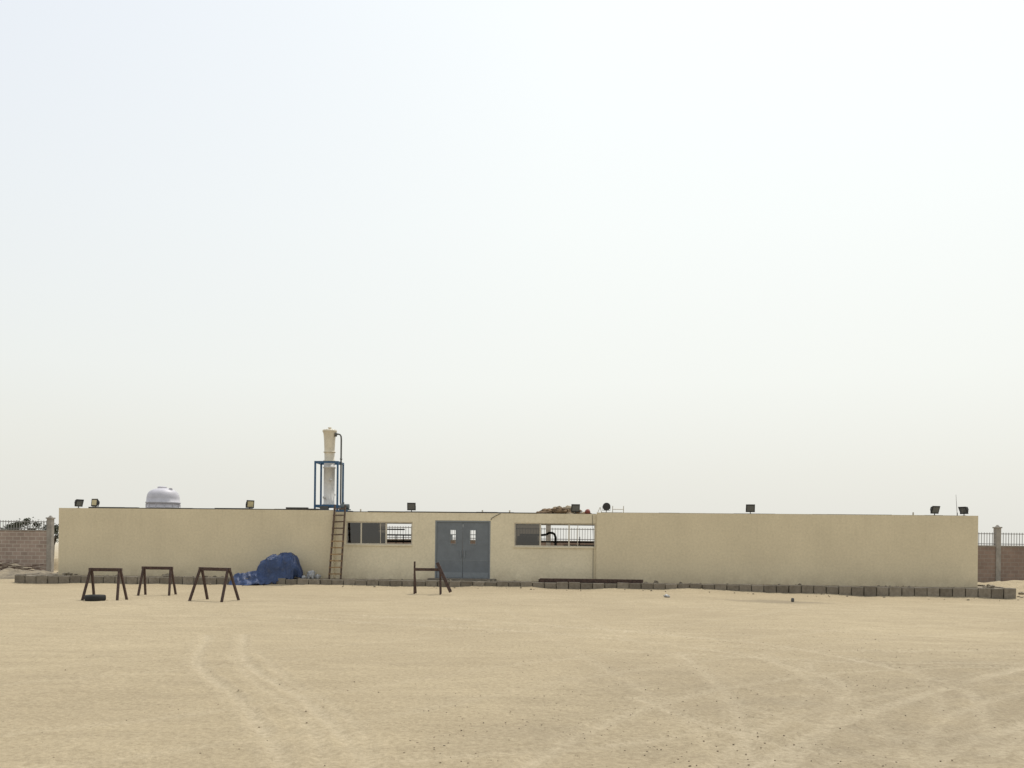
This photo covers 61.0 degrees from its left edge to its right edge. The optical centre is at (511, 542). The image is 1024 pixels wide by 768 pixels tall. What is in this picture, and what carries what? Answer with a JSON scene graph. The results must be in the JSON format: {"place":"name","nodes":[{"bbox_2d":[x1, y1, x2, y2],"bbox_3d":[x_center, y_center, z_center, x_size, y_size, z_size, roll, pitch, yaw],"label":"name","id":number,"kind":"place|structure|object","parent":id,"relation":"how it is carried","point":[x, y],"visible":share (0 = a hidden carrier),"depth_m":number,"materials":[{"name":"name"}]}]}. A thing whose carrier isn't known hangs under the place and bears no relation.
{"place":"outdoors","nodes":[
{"label":"outdoors","id":0,"kind":"place"},
{"bbox_2d":[58,508,335,577],"bbox_3d":[-13.436,0.069,36.933,11.960,2.970,0.250,1,0,4],"label":"wall","id":1,"kind":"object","parent":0,"point":[181,542],"depth_m":36.83,"materials":[{"name":"beige paint"}]},
{"bbox_2d":[314,427,350,511],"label":"gas scrubber tower","id":2,"kind":"structure","parent":0,"point":[329,462],"depth_m":37.54,"materials":[{"name":"beige metal"}]},
{"bbox_2d":[334,512,596,580],"bbox_3d":[-1.987,0.223,36.336,11.010,2.910,0.240,1,0,4],"label":"wall centre bay","id":3,"kind":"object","parent":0,"point":[508,562],"depth_m":36.19,"materials":[{"name":"beige paint"}]},
{"bbox_2d":[345,544,411,545],"bbox_3d":[-5.598,0.115,36.503,2.840,0.048,0.180,1,0,4],"label":"window sill","id":4,"kind":"structure","parent":3,"relation":"attached to","point":[374,545],"depth_m":36.43,"materials":[{"name":"beige concrete"}]},
{"bbox_2d":[513,546,594,547],"bbox_3d":[1.746,0.205,36.020,3.380,0.048,0.180,1,0,4],"label":"window sill","id":5,"kind":"structure","parent":3,"relation":"attached to","point":[550,547],"depth_m":35.94,"materials":[{"name":"beige concrete"}]},
{"bbox_2d":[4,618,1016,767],"bbox_3d":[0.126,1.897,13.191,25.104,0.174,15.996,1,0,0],"label":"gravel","id":6,"kind":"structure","parent":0,"point":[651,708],"depth_m":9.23,"materials":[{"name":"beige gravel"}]},
{"bbox_2d":[0,539,1023,767],"bbox_3d":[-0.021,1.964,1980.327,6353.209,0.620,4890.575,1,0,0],"label":"ground","id":7,"kind":"structure","parent":0,"point":[402,650],"depth_m":11.78,"materials":[{"name":"beige sand"}]},
{"bbox_2d":[0,563,39,570],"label":"soil mound","id":8,"kind":"object","parent":7,"relation":"on","point":[13,565],"visible":0.23,"depth_m":45.40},
{"bbox_2d":[0,561,43,570],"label":"scrap timber","id":9,"kind":"object","parent":7,"relation":"on","point":[7,565],"visible":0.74,"depth_m":44.55,"materials":[{"name":"brown wood"}]},
{"bbox_2d":[0,568,52,578],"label":"rubble mound","id":10,"kind":"object","parent":7,"relation":"on","point":[8,573],"visible":0.51,"depth_m":40.85,"materials":[{"name":"beige sand"}]},
{"bbox_2d":[10,517,43,529],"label":"acacia tree","id":11,"kind":"object","parent":7,"relation":"on","point":[21,524],"visible":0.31,"depth_m":60.61,"materials":[{"name":"green plant"}]},
{"bbox_2d":[0,516,54,571],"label":"brick fence","id":12,"kind":"object","parent":7,"relation":"on","point":[27,547],"visible":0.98,"depth_m":47.90,"materials":[{"name":"paint"}]},
{"bbox_2d":[42,524,58,548],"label":"acacia tree","id":13,"kind":"object","parent":7,"relation":"on","point":[56,530],"visible":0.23,"depth_m":61.90,"materials":[{"name":"green plant"}]},
{"bbox_2d":[54,558,57,570],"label":"sand bank","id":14,"kind":"structure","parent":7,"relation":"on","point":[55,564],"depth_m":50.41,"materials":[{"name":"beige sand"}]},
{"bbox_2d":[84,594,105,600],"bbox_3d":[-12.399,1.646,25.850,0.590,0.170,0.590,1,0,-17],"label":"car tyre","id":15,"kind":"object","parent":7,"relation":"on","point":[97,597],"visible":0.97,"depth_m":25.62,"materials":[{"name":"rubber"}]},
{"bbox_2d":[81,568,127,599],"bbox_3d":[-12.287,1.275,26.250,1.126,1.011,0.720,1,0,2],"label":"sawhorse","id":16,"kind":"object","parent":7,"relation":"on","point":[91,573],"visible":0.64,"depth_m":26.20,"materials":[{"name":"wood"}]},
{"bbox_2d":[137,566,176,595],"bbox_3d":[-11.714,1.288,28.700,1.086,0.989,0.621,1,0,1],"label":"sawhorse","id":17,"kind":"object","parent":7,"relation":"on","point":[143,573],"visible":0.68,"depth_m":28.65,"materials":[{"name":"wood"}]},
{"bbox_2d":[188,567,239,601],"bbox_3d":[-8.987,1.281,26.251,1.276,1.052,0.839,1,0,22],"label":"sawhorse","id":18,"kind":"object","parent":7,"relation":"on","point":[201,570],"visible":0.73,"depth_m":26.22,"materials":[{"name":"wood"}]},
{"bbox_2d":[227,552,302,585],"bbox_3d":[-10.091,1.054,35.644,3.006,1.345,1.618,1,0,-14],"label":"tarpaulin","id":19,"kind":"object","parent":7,"relation":"on","point":[272,568],"visible":0.98,"depth_m":35.19,"materials":[{"name":"blue plastic"}]},
{"bbox_2d":[413,561,451,594],"bbox_3d":[-2.758,1.269,30.642,1.471,1.189,0.631,1,0,11],"label":"sawhorse","id":20,"kind":"object","parent":7,"relation":"on","point":[440,570],"visible":0.88,"depth_m":30.56,"materials":[{"name":"wood"}]},
{"bbox_2d":[15,572,1015,598],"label":"kerb","id":21,"kind":"structure","parent":7,"relation":"on","point":[1006,593],"depth_m":34.24,"materials":[{"name":"concrete"}]},
{"bbox_2d":[387,525,1023,582],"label":"brick fence","id":22,"kind":"object","parent":7,"relation":"on","point":[997,561],"visible":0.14,"depth_m":47.90,"materials":[{"name":"paint"}]},
{"bbox_2d":[978,580,1023,592],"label":"sand bank","id":23,"kind":"structure","parent":7,"relation":"on","point":[1018,585],"depth_m":40.24,"materials":[{"name":"beige sand"}]},
{"bbox_2d":[0,0,1023,545],"label":"sky","id":24,"kind":"structure","parent":0,"point":[521,256],"materials":[{"name":"white"}]},
{"bbox_2d":[27,573,1002,595],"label":"pavement","id":25,"kind":"structure","parent":0,"point":[52,574],"depth_m":35.11,"materials":[{"name":"grey concrete"}]},
{"bbox_2d":[300,570,320,578],"bbox_3d":[-8.357,1.361,35.974,0.897,0.422,0.415,1,0,-21],"label":"plastic bag","id":26,"kind":"object","parent":25,"relation":"on","point":[310,575],"visible":0.96,"depth_m":35.90,"materials":[{"name":"white plastic"}]},
{"bbox_2d":[328,505,345,578],"bbox_3d":[-7.253,-0.024,36.070,0.551,3.086,0.687,1,0,4],"label":"wooden ladder","id":27,"kind":"object","parent":25,"relation":"on","point":[332,541],"visible":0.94,"depth_m":36.02,"materials":[{"name":"brown wood"}]},
{"bbox_2d":[427,578,495,580],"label":"step","id":28,"kind":"structure","parent":25,"relation":"on","point":[464,579],"depth_m":35.73,"materials":[{"name":"grey concrete"}]},
{"bbox_2d":[387,529,593,545],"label":"interior pipes","id":29,"kind":"object","parent":25,"relation":"on","point":[555,541],"visible":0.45,"depth_m":40.73,"materials":[{"name":"metal"}]},
{"bbox_2d":[387,523,593,573],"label":"wall back","id":30,"kind":"structure","parent":25,"relation":"on","point":[541,524],"depth_m":42.62,"materials":[{"name":"white paint"}]},
{"bbox_2d":[45,572,1023,600],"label":"scattered rocks","id":31,"kind":"object","parent":25,"relation":"on","point":[655,581],"visible":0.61,"depth_m":34.95,"materials":[{"name":"stone"}]},
{"bbox_2d":[538,578,642,582],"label":"timber beam","id":32,"kind":"structure","parent":25,"relation":"on","point":[591,580],"depth_m":34.54,"materials":[{"name":"wood"}]},
{"bbox_3d":[-0.174,0.214,39.444,38.096,2.968,6.498,1,0,4],"label":"wall","id":33,"kind":"object","parent":25,"relation":"on","visible":0},
{"bbox_2d":[74,499,83,507],"bbox_3d":[-18.598,-1.661,37.273,0.255,0.377,0.360,1,0,28],"label":"floodlight","id":34,"kind":"object","parent":33,"relation":"on","point":[78,503],"visible":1,"depth_m":37.23,"materials":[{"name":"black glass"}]},
{"bbox_2d":[346,521,411,544],"bbox_3d":[-5.570,-0.391,36.526,2.820,0.960,0.072,1,0,4],"label":"window frame","id":35,"kind":"object","parent":33,"relation":"attached to","point":[380,543],"visible":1,"depth_m":36.51,"materials":[{"name":"metal"}]},
{"bbox_2d":[347,523,360,542],"bbox_3d":[-6.648,-0.403,36.600,0.560,0.860,0.006,1,0,4],"label":"window glass","id":36,"kind":"object","parent":35,"relation":"in","point":[354,532],"visible":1,"depth_m":36.60,"materials":[{"name":"grey glass"}]},
{"bbox_2d":[362,523,385,542],"bbox_3d":[-5.810,-0.393,36.545,1.000,0.860,0.006,1,0,4],"label":"window glass","id":37,"kind":"object","parent":35,"relation":"in","point":[370,532],"visible":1,"depth_m":36.54,"materials":[{"name":"grey glass"}]},
{"bbox_2d":[435,520,490,578],"bbox_3d":[-2.054,0.308,36.315,2.320,2.440,0.170,1,0,4],"label":"door frame","id":38,"kind":"object","parent":33,"relation":"attached to","point":[436,521],"visible":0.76,"depth_m":36.28,"materials":[{"name":"grey metal"}]},
{"bbox_2d":[436,522,462,577],"bbox_3d":[-2.606,0.329,36.321,1.089,2.365,0.050,1,0,4],"label":"door leaf","id":39,"kind":"object","parent":38,"relation":"attached to","point":[449,559],"visible":0.85,"depth_m":36.30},
{"bbox_2d":[437,550,461,577],"bbox_3d":[-2.615,0.891,36.271,1.049,1.140,0.051,1,0,4],"label":"kick plate","id":40,"kind":"object","parent":39,"relation":"attached to","point":[453,574],"visible":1,"depth_m":36.28,"materials":[{"name":"grey metal"}]},
{"bbox_2d":[450,529,455,542],"bbox_3d":[-2.459,-0.237,36.309,0.280,0.620,0.075,1,0,4],"label":"door light frame","id":41,"kind":"object","parent":39,"relation":"in","point":[451,536],"visible":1,"depth_m":36.30,"materials":[{"name":"grey metal"}]},
{"bbox_2d":[463,522,488,578],"bbox_3d":[-1.507,0.341,36.249,1.089,2.365,0.050,1,0,4],"label":"door leaf","id":42,"kind":"object","parent":38,"relation":"attached to","point":[479,550],"visible":0.94,"depth_m":36.22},
{"bbox_2d":[469,530,475,544],"bbox_3d":[-1.631,-0.228,36.255,0.280,0.620,0.075,1,0,4],"label":"door light frame","id":43,"kind":"object","parent":42,"relation":"in","point":[475,537],"visible":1,"depth_m":36.23,"materials":[{"name":"grey metal"}]},
{"bbox_2d":[463,550,487,577],"bbox_3d":[-1.516,0.903,36.199,1.049,1.140,0.050,1,0,4],"label":"kick plate","id":44,"kind":"object","parent":42,"relation":"attached to","point":[473,575],"visible":1,"depth_m":36.22,"materials":[{"name":"grey metal"}]},
{"bbox_2d":[88,507,960,515],"bbox_3d":[0.023,-1.295,36.100,36.298,0.169,0.369,1,0,4],"label":"parapet membrane","id":45,"kind":"object","parent":33,"relation":"on","point":[297,508],"visible":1,"depth_m":36.46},
{"bbox_2d":[91,499,99,506],"bbox_3d":[-17.828,-1.668,37.241,0.360,0.407,0.213,1,0,24],"label":"floodlight","id":46,"kind":"object","parent":45,"relation":"on","point":[95,502],"visible":1,"depth_m":37.16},
{"bbox_2d":[246,500,253,507],"bbox_3d":[-11.121,-1.590,36.792,0.213,0.397,0.360,1,0,42],"label":"floodlight","id":47,"kind":"object","parent":45,"relation":"on","point":[249,503],"visible":1,"depth_m":36.72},
{"bbox_2d":[407,503,415,510],"bbox_3d":[-4.219,-1.474,36.501,0.360,0.386,0.239,1,0,-2],"label":"floodlight","id":48,"kind":"object","parent":45,"relation":"on","point":[411,506],"visible":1,"depth_m":36.41,"materials":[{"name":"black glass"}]},
{"bbox_2d":[571,504,579,513],"bbox_3d":[2.624,-1.391,36.054,0.360,0.390,0.230,1,0,-5],"label":"floodlight","id":49,"kind":"object","parent":45,"relation":"on","point":[575,508],"visible":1,"depth_m":35.97,"materials":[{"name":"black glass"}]},
{"bbox_2d":[603,503,609,511],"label":"round floodlight","id":50,"kind":"object","parent":45,"relation":"on","point":[606,507],"visible":1,"depth_m":35.74,"materials":[{"name":"black metal"}]},
{"bbox_2d":[597,506,623,512],"bbox_3d":[4.064,-1.288,36.160,1.176,0.475,0.031,1,0,4],"label":"roof handrail","id":51,"kind":"object","parent":45,"relation":"on","point":[613,509],"visible":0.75,"depth_m":36.14,"materials":[{"name":"grey metal"}]},
{"bbox_2d":[746,504,754,512],"bbox_3d":[9.714,-1.360,35.423,0.360,0.382,0.247,1,0,12],"label":"floodlight","id":52,"kind":"object","parent":45,"relation":"on","point":[750,508],"visible":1,"depth_m":35.34,"materials":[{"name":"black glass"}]},
{"bbox_2d":[930,506,939,514],"bbox_3d":[16.981,-1.279,34.942,0.360,0.377,0.255,1,0,-13],"label":"floodlight","id":53,"kind":"object","parent":45,"relation":"on","point":[934,510],"visible":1,"depth_m":34.87,"materials":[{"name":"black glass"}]},
{"bbox_2d":[514,523,595,546],"bbox_3d":[1.773,-0.311,36.044,3.360,0.980,0.070,1,0,4],"label":"window frame","id":54,"kind":"object","parent":33,"relation":"attached to","point":[568,524],"visible":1,"depth_m":35.99,"materials":[{"name":"metal"}]},
{"bbox_2d":[515,524,539,544],"bbox_3d":[0.646,-0.323,36.121,1.000,0.880,0.007,1,0,4],"label":"window glass","id":55,"kind":"object","parent":54,"relation":"in","point":[527,534],"visible":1,"depth_m":36.12,"materials":[{"name":"grey glass"}]},
{"bbox_2d":[958,507,968,515],"bbox_3d":[18.136,-1.253,34.856,0.274,0.362,0.360,1,0,-23],"label":"floodlight","id":56,"kind":"object","parent":33,"relation":"on","point":[963,510],"visible":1,"depth_m":34.81,"materials":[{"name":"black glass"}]},
{"bbox_2d":[596,513,977,586],"bbox_3d":[11.044,0.335,35.324,15.170,2.970,0.250,1,0,4],"label":"wall","id":57,"kind":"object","parent":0,"point":[860,550],"depth_m":35.19,"materials":[{"name":"beige paint"}]},
{"bbox_3d":[-0.157,-1.042,39.493,37.900,0.140,6.700,1,0,4],"label":"roof","id":58,"kind":"object","parent":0,"visible":0},
{"bbox_2d":[145,486,180,507],"bbox_3d":[-16.256,-1.952,40.502,1.530,1.330,1.530,1,0,4],"label":"water tank","id":59,"kind":"object","parent":58,"relation":"on","point":[161,497],"visible":0.81,"depth_m":39.93,"materials":[{"name":"white plastic"}]},
{"bbox_2d":[536,505,591,513],"bbox_3d":[2.254,-1.305,36.770,2.464,0.547,0.960,1,0,4],"label":"sack pile","id":60,"kind":"object","parent":58,"relation":"on","point":[565,509],"visible":0.57,"depth_m":36.54,"materials":[{"name":"fabric"}]}
]}

